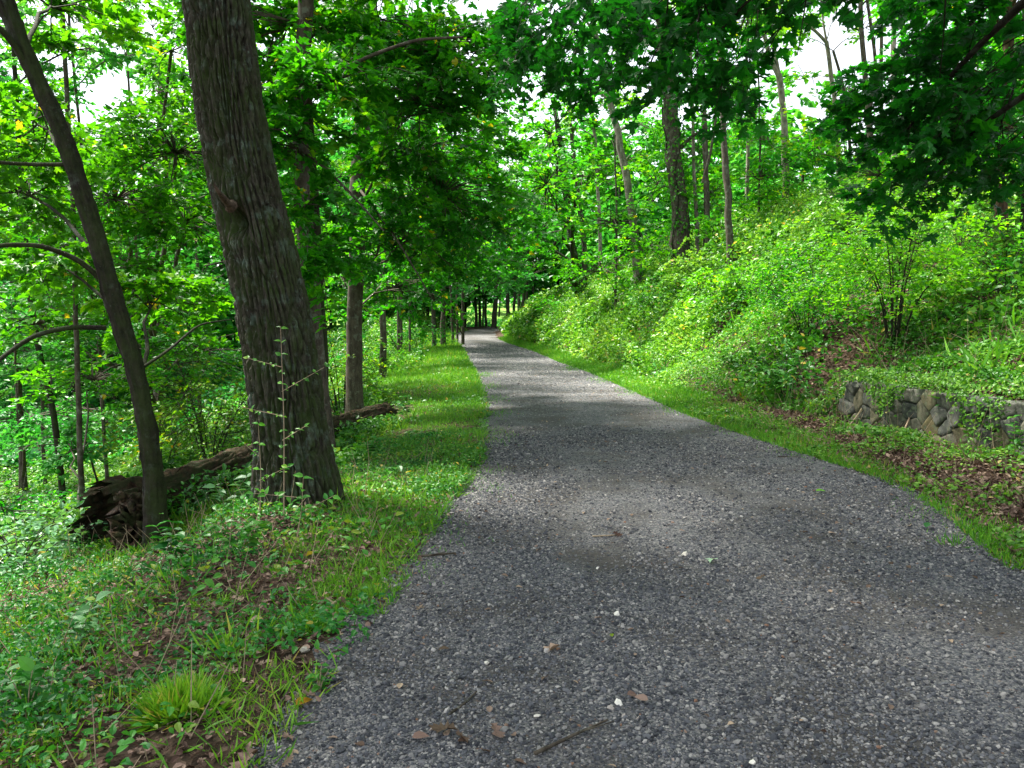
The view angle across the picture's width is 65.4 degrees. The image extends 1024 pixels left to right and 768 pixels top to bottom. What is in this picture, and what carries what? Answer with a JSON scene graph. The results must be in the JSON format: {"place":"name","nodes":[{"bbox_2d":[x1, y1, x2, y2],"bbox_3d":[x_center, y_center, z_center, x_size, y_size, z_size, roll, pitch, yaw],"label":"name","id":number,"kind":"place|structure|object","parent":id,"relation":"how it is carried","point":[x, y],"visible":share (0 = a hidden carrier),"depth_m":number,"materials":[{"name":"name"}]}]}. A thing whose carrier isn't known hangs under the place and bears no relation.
{"place":"outdoors","nodes":[
{"label":"outdoors","id":0,"kind":"place"},
{"bbox_2d":[0,0,1022,302],"label":"sky","id":1,"kind":"structure","parent":0,"point":[813,57],"materials":[{"name":"white"}]},
{"bbox_2d":[0,198,1023,767],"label":"ground","id":2,"kind":"structure","parent":0,"point":[186,758],"depth_m":4.83,"materials":[{"name":"soil"}]},
{"bbox_2d":[0,656,57,718],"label":"weed","id":3,"kind":"object","parent":2,"relation":"on","point":[31,671],"visible":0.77,"depth_m":3.33,"materials":[{"name":"green plant"}]},
{"bbox_2d":[0,474,95,542],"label":"shrub","id":4,"kind":"object","parent":2,"relation":"on","point":[21,497],"visible":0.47,"depth_m":10.91,"materials":[{"name":"green plant"}]},
{"bbox_2d":[0,157,99,419],"bbox_3d":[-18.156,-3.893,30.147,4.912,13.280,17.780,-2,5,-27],"label":"slender tree","id":5,"kind":"object","parent":2,"relation":"on","point":[3,391],"visible":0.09,"depth_m":23.53,"materials":[{"name":"green plant"}]},
{"bbox_2d":[0,52,108,493],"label":"slender tree","id":6,"kind":"object","parent":2,"relation":"on","point":[21,418],"visible":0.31,"depth_m":21.42,"materials":[{"name":"green plant"}]},
{"bbox_2d":[0,497,109,583],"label":"shrub","id":7,"kind":"object","parent":2,"relation":"on","point":[50,543],"visible":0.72,"depth_m":7.41,"materials":[{"name":"green plant"}]},
{"bbox_2d":[0,6,152,515],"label":"slender tree","id":8,"kind":"object","parent":2,"relation":"on","point":[111,58],"visible":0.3,"depth_m":15.22,"materials":[{"name":"green plant"}]},
{"bbox_2d":[61,591,110,643],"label":"weed","id":9,"kind":"object","parent":2,"relation":"on","point":[81,612],"visible":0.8,"depth_m":4.33,"materials":[{"name":"green plant"}]},
{"bbox_2d":[0,0,183,508],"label":"slender tree","id":10,"kind":"object","parent":2,"relation":"on","point":[66,357],"visible":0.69,"depth_m":14.80,"materials":[{"name":"green plant"}]},
{"bbox_2d":[0,0,184,483],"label":"young tree","id":11,"kind":"object","parent":2,"relation":"on","point":[54,81],"visible":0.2,"depth_m":24.58,"materials":[{"name":"green plant"}]},
{"bbox_2d":[0,0,190,478],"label":"slender tree","id":12,"kind":"object","parent":2,"relation":"on","point":[102,63],"visible":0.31,"depth_m":16.90,"materials":[{"name":"green plant"}]},
{"bbox_2d":[0,0,200,458],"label":"young tree","id":13,"kind":"object","parent":2,"relation":"on","point":[180,100],"visible":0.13,"depth_m":19.41,"materials":[{"name":"green plant"}]},
{"bbox_2d":[0,0,234,546],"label":"leaning tree","id":14,"kind":"object","parent":2,"relation":"on","point":[58,256],"visible":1,"depth_m":7.59,"materials":[{"name":"green plant"}]},
{"bbox_2d":[0,60,243,438],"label":"young tree","id":15,"kind":"object","parent":2,"relation":"on","point":[64,403],"visible":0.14,"depth_m":22.93,"materials":[{"name":"green plant"}]},
{"bbox_2d":[0,25,279,421],"bbox_3d":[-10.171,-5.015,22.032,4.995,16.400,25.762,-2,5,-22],"label":"maple tree","id":16,"kind":"object","parent":2,"relation":"on","point":[160,208],"visible":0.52,"depth_m":12.34,"materials":[{"name":"green plant"}]},
{"bbox_2d":[76,404,240,475],"bbox_3d":[-5.746,1.026,13.238,2.572,1.489,2.073,0,5,0],"label":"shrub","id":17,"kind":"object","parent":2,"relation":"on","point":[163,429],"visible":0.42,"depth_m":13.04,"materials":[{"name":"green plant"}]},
{"bbox_2d":[145,520,189,554],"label":"weed","id":18,"kind":"object","parent":2,"relation":"on","point":[162,545],"visible":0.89,"depth_m":5.87,"materials":[{"name":"green plant"}]},
{"bbox_2d":[109,345,251,465],"bbox_3d":[-4.204,0.470,11.034,2.995,1.998,3.148,-4,6,-43],"label":"shrub","id":19,"kind":"object","parent":2,"relation":"on","point":[190,426],"visible":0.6,"depth_m":10.86,"materials":[{"name":"green plant"}]},
{"bbox_2d":[118,665,242,732],"bbox_3d":[-1.380,1.363,3.309,0.501,0.306,0.487,4,6,39],"label":"grass tuft","id":20,"kind":"object","parent":2,"relation":"on","point":[174,697],"visible":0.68,"depth_m":3.26,"materials":[{"name":"green plant"}]},
{"bbox_2d":[0,437,368,738],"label":"undergrowth","id":21,"kind":"object","parent":2,"relation":"on","point":[69,668],"visible":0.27,"depth_m":5.01,"materials":[{"name":"green plant"}]},
{"bbox_2d":[0,365,389,563],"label":"undergrowth","id":22,"kind":"object","parent":2,"relation":"on","point":[116,470],"visible":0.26,"depth_m":18.99,"materials":[{"name":"green plant"}]},
{"bbox_2d":[0,439,432,767],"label":"dry stalks","id":23,"kind":"object","parent":2,"relation":"on","point":[194,522],"visible":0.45,"depth_m":4.92,"materials":[{"name":"plant"}]},
{"bbox_2d":[202,473,250,513],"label":"weed","id":24,"kind":"object","parent":2,"relation":"on","point":[221,491],"visible":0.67,"depth_m":7.67,"materials":[{"name":"green plant"}]},
{"bbox_2d":[0,462,461,767],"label":"grass","id":25,"kind":"structure","parent":2,"relation":"on","point":[235,705],"depth_m":3.55,"materials":[{"name":"green plant"}]},
{"bbox_2d":[66,401,397,558],"bbox_3d":[-3.066,0.941,10.306,1.147,0.810,7.093,1,5,10],"label":"fallen log","id":26,"kind":"object","parent":2,"relation":"on","point":[115,502],"visible":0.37,"depth_m":7.77,"materials":[{"name":"brown wood"}]},
{"bbox_2d":[166,608,301,668],"bbox_3d":[-1.359,1.274,3.935,0.623,0.288,0.617,-3,6,-34],"label":"grass tuft","id":27,"kind":"object","parent":2,"relation":"on","point":[225,641],"visible":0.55,"depth_m":3.92,"materials":[{"name":"green plant"}]},
{"bbox_2d":[201,518,272,552],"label":"weed","id":28,"kind":"object","parent":2,"relation":"on","point":[247,532],"visible":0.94,"depth_m":5.61,"materials":[{"name":"green plant"}]},
{"bbox_2d":[0,428,484,767],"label":"herbs","id":29,"kind":"object","parent":2,"relation":"on","point":[123,743],"visible":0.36,"depth_m":4.00,"materials":[{"name":"green plant"}]},
{"bbox_2d":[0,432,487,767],"bbox_3d":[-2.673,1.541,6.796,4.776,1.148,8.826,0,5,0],"label":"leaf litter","id":30,"kind":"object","parent":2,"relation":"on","point":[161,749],"visible":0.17,"depth_m":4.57,"materials":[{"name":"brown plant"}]},
{"bbox_2d":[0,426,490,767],"bbox_3d":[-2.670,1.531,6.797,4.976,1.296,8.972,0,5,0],"label":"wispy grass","id":31,"kind":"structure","parent":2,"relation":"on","point":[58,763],"depth_m":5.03,"materials":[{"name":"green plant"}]},
{"bbox_2d":[0,316,501,468],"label":"undergrowth","id":32,"kind":"object","parent":2,"relation":"on","point":[32,452],"visible":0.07,"depth_m":34.85,"materials":[{"name":"green plant"}]},
{"bbox_2d":[94,409,427,542],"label":"undergrowth plants","id":33,"kind":"object","parent":2,"relation":"on","point":[380,421],"visible":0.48,"depth_m":8.55,"materials":[{"name":"green plant"}]},
{"bbox_2d":[182,0,344,510],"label":"oak tree","id":34,"kind":"object","parent":2,"relation":"on","point":[268,290],"visible":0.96,"depth_m":6.72,"materials":[{"name":"brown plant"}]},
{"bbox_2d":[238,326,329,516],"bbox_3d":[-1.774,0.317,6.258,0.731,1.543,0.131,0,5,-4],"label":"sapling","id":35,"kind":"object","parent":2,"relation":"on","point":[287,387],"visible":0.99,"depth_m":6.23,"materials":[{"name":"green plant"}]},
{"bbox_2d":[245,472,340,536],"bbox_3d":[-1.625,0.920,5.977,0.703,0.514,0.158,0,5,0],"label":"sapling","id":36,"kind":"object","parent":2,"relation":"on","point":[309,506],"visible":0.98,"depth_m":5.97,"materials":[{"name":"green plant"}]},
{"bbox_2d":[272,607,338,640],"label":"grass tuft","id":37,"kind":"object","parent":2,"relation":"on","point":[308,627],"visible":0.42,"depth_m":4.15,"materials":[{"name":"green plant"}]},
{"bbox_2d":[159,0,463,446],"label":"maple tree","id":38,"kind":"object","parent":2,"relation":"on","point":[292,110],"visible":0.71,"depth_m":9.74,"materials":[{"name":"green plant"}]},
{"bbox_2d":[174,0,468,387],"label":"thin tree","id":39,"kind":"object","parent":2,"relation":"on","point":[341,4],"visible":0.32,"depth_m":10.85,"materials":[{"name":"green plant"}]},
{"bbox_2d":[228,305,449,416],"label":"undergrowth","id":40,"kind":"object","parent":2,"relation":"on","point":[373,326],"visible":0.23,"depth_m":43.56,"materials":[{"name":"green plant"}]},
{"bbox_2d":[253,0,444,325],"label":"young tree","id":41,"kind":"object","parent":2,"relation":"on","point":[344,167],"visible":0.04,"depth_m":18.14,"materials":[{"name":"green plant"}]},
{"bbox_2d":[213,327,491,629],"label":"grass","id":42,"kind":"structure","parent":2,"relation":"on","point":[455,351],"depth_m":8.32,"materials":[{"name":"green plant"}]},
{"bbox_2d":[327,327,395,415],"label":"shrub","id":43,"kind":"object","parent":2,"relation":"on","point":[331,367],"visible":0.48,"depth_m":15.98,"materials":[{"name":"green plant"}]},
{"bbox_2d":[331,332,424,375],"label":"shrub","id":44,"kind":"object","parent":2,"relation":"on","point":[388,354],"visible":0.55,"depth_m":23.95,"materials":[{"name":"green plant"}]},
{"bbox_2d":[256,0,501,377],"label":"distant tree","id":45,"kind":"object","parent":2,"relation":"on","point":[383,331],"visible":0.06,"depth_m":23.88,"materials":[{"name":"green plant"}]},
{"bbox_2d":[341,360,490,497],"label":"verge weeds","id":46,"kind":"object","parent":2,"relation":"on","point":[463,477],"visible":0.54,"depth_m":9.00,"materials":[{"name":"green plant"}]},
{"bbox_2d":[324,92,517,360],"bbox_3d":[-3.318,-5.820,28.089,7.883,10.775,5.818,-2,5,-28],"label":"young tree","id":47,"kind":"object","parent":2,"relation":"on","point":[364,312],"visible":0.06,"depth_m":27.51,"materials":[{"name":"green plant"}]},
{"bbox_2d":[387,318,457,349],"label":"shrub","id":48,"kind":"object","parent":2,"relation":"on","point":[427,333],"visible":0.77,"depth_m":37.83,"materials":[{"name":"green plant"}]},
{"bbox_2d":[311,0,559,412],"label":"maple tree","id":49,"kind":"object","parent":2,"relation":"on","point":[441,231],"visible":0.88,"depth_m":13.14,"materials":[{"name":"green plant"}]},
{"bbox_2d":[366,217,552,344],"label":"young tree","id":50,"kind":"object","parent":2,"relation":"on","point":[510,287],"visible":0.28,"depth_m":43.76,"materials":[{"name":"green plant"}]},
{"bbox_2d":[0,9,1023,405],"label":"woods","id":51,"kind":"object","parent":2,"relation":"on","point":[602,135],"visible":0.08,"depth_m":48.99,"materials":[{"name":"green plant"}]},
{"bbox_2d":[458,172,565,310],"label":"young tree","id":52,"kind":"object","parent":2,"relation":"on","point":[552,269],"visible":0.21,"depth_m":49.42,"materials":[{"name":"green plant"}]},
{"bbox_2d":[465,116,572,312],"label":"young tree","id":53,"kind":"object","parent":2,"relation":"on","point":[511,178],"visible":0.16,"depth_m":58.43,"materials":[{"name":"green plant"}]},
{"bbox_2d":[490,96,603,296],"bbox_3d":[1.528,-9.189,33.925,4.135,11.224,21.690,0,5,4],"label":"vine covered tree","id":54,"kind":"object","parent":2,"relation":"on","point":[557,136],"visible":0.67,"depth_m":25.25,"materials":[{"name":"green plant"}]},
{"bbox_2d":[526,84,618,287],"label":"slim tree","id":55,"kind":"object","parent":2,"relation":"on","point":[594,123],"visible":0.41,"depth_m":43.98,"materials":[{"name":"green plant"}]},
{"bbox_2d":[538,68,651,281],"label":"slim tree","id":56,"kind":"object","parent":2,"relation":"on","point":[622,103],"visible":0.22,"depth_m":44.24,"materials":[{"name":"green plant"}]},
{"bbox_2d":[519,0,678,289],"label":"grey tree","id":57,"kind":"object","parent":2,"relation":"on","point":[618,129],"visible":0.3,"depth_m":32.56,"materials":[{"name":"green plant"}]},
{"bbox_2d":[529,135,678,307],"bbox_3d":[3.660,-6.714,32.234,6.097,7.814,8.790,0,5,0],"label":"young tree","id":58,"kind":"object","parent":2,"relation":"on","point":[592,177],"visible":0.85,"depth_m":32.28,"materials":[{"name":"green plant"}]},
{"bbox_2d":[535,0,774,267],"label":"vine covered tree","id":59,"kind":"object","parent":2,"relation":"on","point":[677,180],"visible":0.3,"depth_m":29.13,"materials":[{"name":"green plant"}]},
{"bbox_2d":[613,269,699,316],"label":"shrub","id":60,"kind":"object","parent":2,"relation":"on","point":[647,296],"visible":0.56,"depth_m":25.91,"materials":[{"name":"green plant"}]},
{"bbox_2d":[649,5,706,261],"bbox_3d":[7.200,-10.566,29.267,5.731,12.549,5.802,4,6,43],"label":"slim tree","id":61,"kind":"object","parent":2,"relation":"on","point":[696,214],"visible":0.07,"depth_m":29.44,"materials":[{"name":"brown plant"}]},
{"bbox_2d":[646,236,726,290],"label":"shrub","id":62,"kind":"object","parent":2,"relation":"on","point":[686,268],"visible":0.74,"depth_m":25.33,"materials":[{"name":"green plant"}]},
{"bbox_2d":[623,78,766,260],"bbox_3d":[7.311,-8.266,29.772,5.915,7.601,7.967,0,5,0],"label":"young tree","id":63,"kind":"object","parent":2,"relation":"on","point":[710,223],"visible":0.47,"depth_m":29.65,"materials":[{"name":"green plant"}]},
{"bbox_2d":[384,365,1016,589],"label":"grass","id":64,"kind":"structure","parent":2,"relation":"on","point":[567,368],"depth_m":10.84,"materials":[{"name":"green plant"}]},
{"bbox_2d":[548,349,895,458],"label":"verge weeds","id":65,"kind":"object","parent":2,"relation":"on","point":[876,443],"visible":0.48,"depth_m":12.51,"materials":[{"name":"green plant"}]},
{"bbox_2d":[421,0,1023,249],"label":"maple tree","id":66,"kind":"object","parent":2,"relation":"on","point":[951,136],"visible":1,"depth_m":5.79,"materials":[{"name":"green plant"}]},
{"bbox_2d":[706,345,771,379],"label":"shrub","id":67,"kind":"object","parent":2,"relation":"on","point":[731,357],"visible":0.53,"depth_m":15.82,"materials":[{"name":"green plant"}]},
{"bbox_2d":[674,258,804,317],"bbox_3d":[5.737,-2.295,19.839,3.201,1.532,2.662,0,5,0],"label":"shrub","id":68,"kind":"object","parent":2,"relation":"on","point":[721,278],"visible":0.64,"depth_m":19.58,"materials":[{"name":"green plant"}]},
{"bbox_2d":[663,0,825,269],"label":"grey tree","id":69,"kind":"object","parent":2,"relation":"on","point":[728,201],"visible":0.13,"depth_m":24.75,"materials":[{"name":"brown plant"}]},
{"bbox_2d":[701,0,790,260],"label":"slim tree","id":70,"kind":"object","parent":2,"relation":"on","point":[705,177],"visible":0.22,"depth_m":28.38,"materials":[{"name":"grey plant"}]},
{"bbox_2d":[719,14,791,197],"bbox_3d":[9.710,-11.359,31.848,3.133,9.393,3.996,3,5,29],"label":"forked tree","id":71,"kind":"object","parent":2,"relation":"on","point":[782,114],"visible":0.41,"depth_m":31.92,"materials":[{"name":"green plant"}]},
{"bbox_2d":[499,133,1019,377],"bbox_3d":[9.917,-6.541,42.691,22.095,9.449,46.435,0,5,0],"label":"ground cover","id":72,"kind":"object","parent":2,"relation":"on","point":[522,320],"visible":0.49,"depth_m":26.22,"materials":[{"name":"green plant"}]},
{"bbox_2d":[498,335,1023,569],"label":"grass","id":73,"kind":"structure","parent":2,"relation":"on","point":[584,364],"depth_m":10.87,"materials":[{"name":"green plant"}]},
{"bbox_2d":[703,1,829,221],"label":"slim tree","id":74,"kind":"object","parent":2,"relation":"on","point":[802,39],"visible":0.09,"depth_m":33.28,"materials":[{"name":"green plant"}]},
{"bbox_2d":[729,344,827,401],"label":"shrub","id":75,"kind":"object","parent":2,"relation":"on","point":[781,373],"visible":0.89,"depth_m":13.71,"materials":[{"name":"green plant"}]},
{"bbox_2d":[737,164,820,217],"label":"shrub","id":76,"kind":"object","parent":2,"relation":"on","point":[790,186],"visible":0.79,"depth_m":29.97,"materials":[{"name":"green plant"}]},
{"bbox_2d":[709,71,861,215],"bbox_3d":[10.521,-9.722,32.707,5.651,7.227,8.363,0,5,0],"label":"young tree","id":77,"kind":"object","parent":2,"relation":"on","point":[806,148],"visible":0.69,"depth_m":30.81,"materials":[{"name":"green plant"}]},
{"bbox_2d":[555,187,1023,412],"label":"tall grass","id":78,"kind":"structure","parent":2,"relation":"on","point":[966,354],"depth_m":13.87,"materials":[{"name":"green plant"}]},
{"bbox_2d":[568,158,1023,385],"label":"brambles","id":79,"kind":"object","parent":2,"relation":"on","point":[943,313],"visible":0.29,"depth_m":14.27,"materials":[{"name":"green plant"}]},
{"bbox_2d":[715,241,890,350],"bbox_3d":[5.770,-1.728,15.845,3.400,2.191,2.586,0,5,0],"label":"shrub","id":80,"kind":"object","parent":2,"relation":"on","point":[781,302],"visible":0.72,"depth_m":15.58,"materials":[{"name":"green plant"}]},
{"bbox_2d":[764,0,868,177],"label":"forked tree","id":81,"kind":"object","parent":2,"relation":"on","point":[788,84],"visible":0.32,"depth_m":33.38,"materials":[{"name":"green plant"}]},
{"bbox_2d":[627,160,1023,446],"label":"ground cover","id":82,"kind":"object","parent":2,"relation":"on","point":[992,372],"visible":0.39,"depth_m":14.73,"materials":[{"name":"green plant"}]},
{"bbox_2d":[780,0,899,166],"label":"slim tree","id":83,"kind":"object","parent":2,"relation":"on","point":[838,150],"visible":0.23,"depth_m":31.41,"materials":[{"name":"green plant"}]},
{"bbox_2d":[671,396,1023,559],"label":"herbs","id":84,"kind":"object","parent":2,"relation":"on","point":[1008,538],"visible":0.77,"depth_m":8.59,"materials":[{"name":"green plant"}]},
{"bbox_2d":[802,175,903,234],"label":"shrub","id":85,"kind":"object","parent":2,"relation":"on","point":[815,202],"visible":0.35,"depth_m":20.41,"materials":[{"name":"green plant"}]},
{"bbox_2d":[692,387,1023,562],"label":"leaf litter","id":86,"kind":"object","parent":2,"relation":"on","point":[982,481],"visible":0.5,"depth_m":8.27,"materials":[{"name":"plant"}]},
{"bbox_2d":[703,289,1023,501],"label":"dry stalks","id":87,"kind":"object","parent":2,"relation":"on","point":[843,414],"visible":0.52,"depth_m":10.42,"materials":[{"name":"plant"}]},
{"bbox_2d":[858,0,907,178],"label":"slim tree","id":88,"kind":"object","parent":2,"relation":"on","point":[862,38],"visible":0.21,"depth_m":29.05,"materials":[{"name":"grey plant"}]},
{"bbox_2d":[744,251,1023,449],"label":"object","id":89,"kind":"object","parent":2,"relation":"on","point":[885,360],"visible":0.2,"depth_m":13.80,"materials":[{"name":"green plant"}]},
{"bbox_2d":[751,397,1023,477],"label":"herbs","id":90,"kind":"object","parent":2,"relation":"on","point":[877,431],"visible":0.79,"depth_m":9.56,"materials":[{"name":"green plant"}]},
{"bbox_2d":[776,148,1023,349],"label":"shrub","id":91,"kind":"object","parent":2,"relation":"on","point":[870,264],"visible":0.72,"depth_m":13.45,"materials":[{"name":"green plant"}]},
{"bbox_2d":[814,37,1023,198],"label":"young tree","id":92,"kind":"object","parent":2,"relation":"on","point":[883,159],"visible":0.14,"depth_m":25.29,"materials":[{"name":"green plant"}]},
{"bbox_2d":[834,0,1023,239],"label":"brown tree","id":93,"kind":"object","parent":2,"relation":"on","point":[1005,49],"visible":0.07,"depth_m":15.34,"materials":[{"name":"green plant"}]},
{"bbox_2d":[838,380,1023,454],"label":"stone wall","id":94,"kind":"structure","parent":2,"relation":"on","point":[923,408],"depth_m":9.79,"materials":[{"name":"grey stone"}]},
{"bbox_2d":[802,365,1023,448],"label":"creeping plants","id":95,"kind":"object","parent":94,"relation":"on","point":[870,375],"visible":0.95,"depth_m":9.85,"materials":[{"name":"green plant"}]},
{"bbox_2d":[875,0,1023,258],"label":"brown tree","id":96,"kind":"object","parent":2,"relation":"on","point":[931,13],"visible":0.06,"depth_m":14.80,"materials":[{"name":"green plant"}]},
{"bbox_2d":[895,207,1021,276],"bbox_3d":[8.617,-2.712,15.221,2.737,1.428,2.146,-3,6,-34],"label":"shrub","id":97,"kind":"object","parent":2,"relation":"on","point":[964,220],"visible":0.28,"depth_m":14.96,"materials":[{"name":"green plant"}]},
{"bbox_2d":[914,222,1023,294],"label":"shrub","id":98,"kind":"object","parent":2,"relation":"on","point":[1007,263],"visible":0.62,"depth_m":13.59,"materials":[{"name":"green plant"}]},
{"bbox_2d":[248,327,1023,767],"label":"path","id":99,"kind":"structure","parent":0,"point":[585,417],"depth_m":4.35,"materials":[{"name":"grey gravel"}]},
{"bbox_2d":[305,663,335,692],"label":"weed","id":100,"kind":"object","parent":99,"relation":"on","point":[320,685],"visible":0.99,"depth_m":3.42,"materials":[{"name":"green plant"}]},
{"bbox_2d":[291,364,1003,767],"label":"leaf litter","id":101,"kind":"object","parent":99,"relation":"on","point":[489,708],"visible":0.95,"depth_m":4.32,"materials":[{"name":"brown plant"}]},
{"bbox_2d":[445,343,936,512],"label":"gravel","id":102,"kind":"structure","parent":0,"point":[501,347],"depth_m":17.47,"materials":[{"name":"grey gravel"}]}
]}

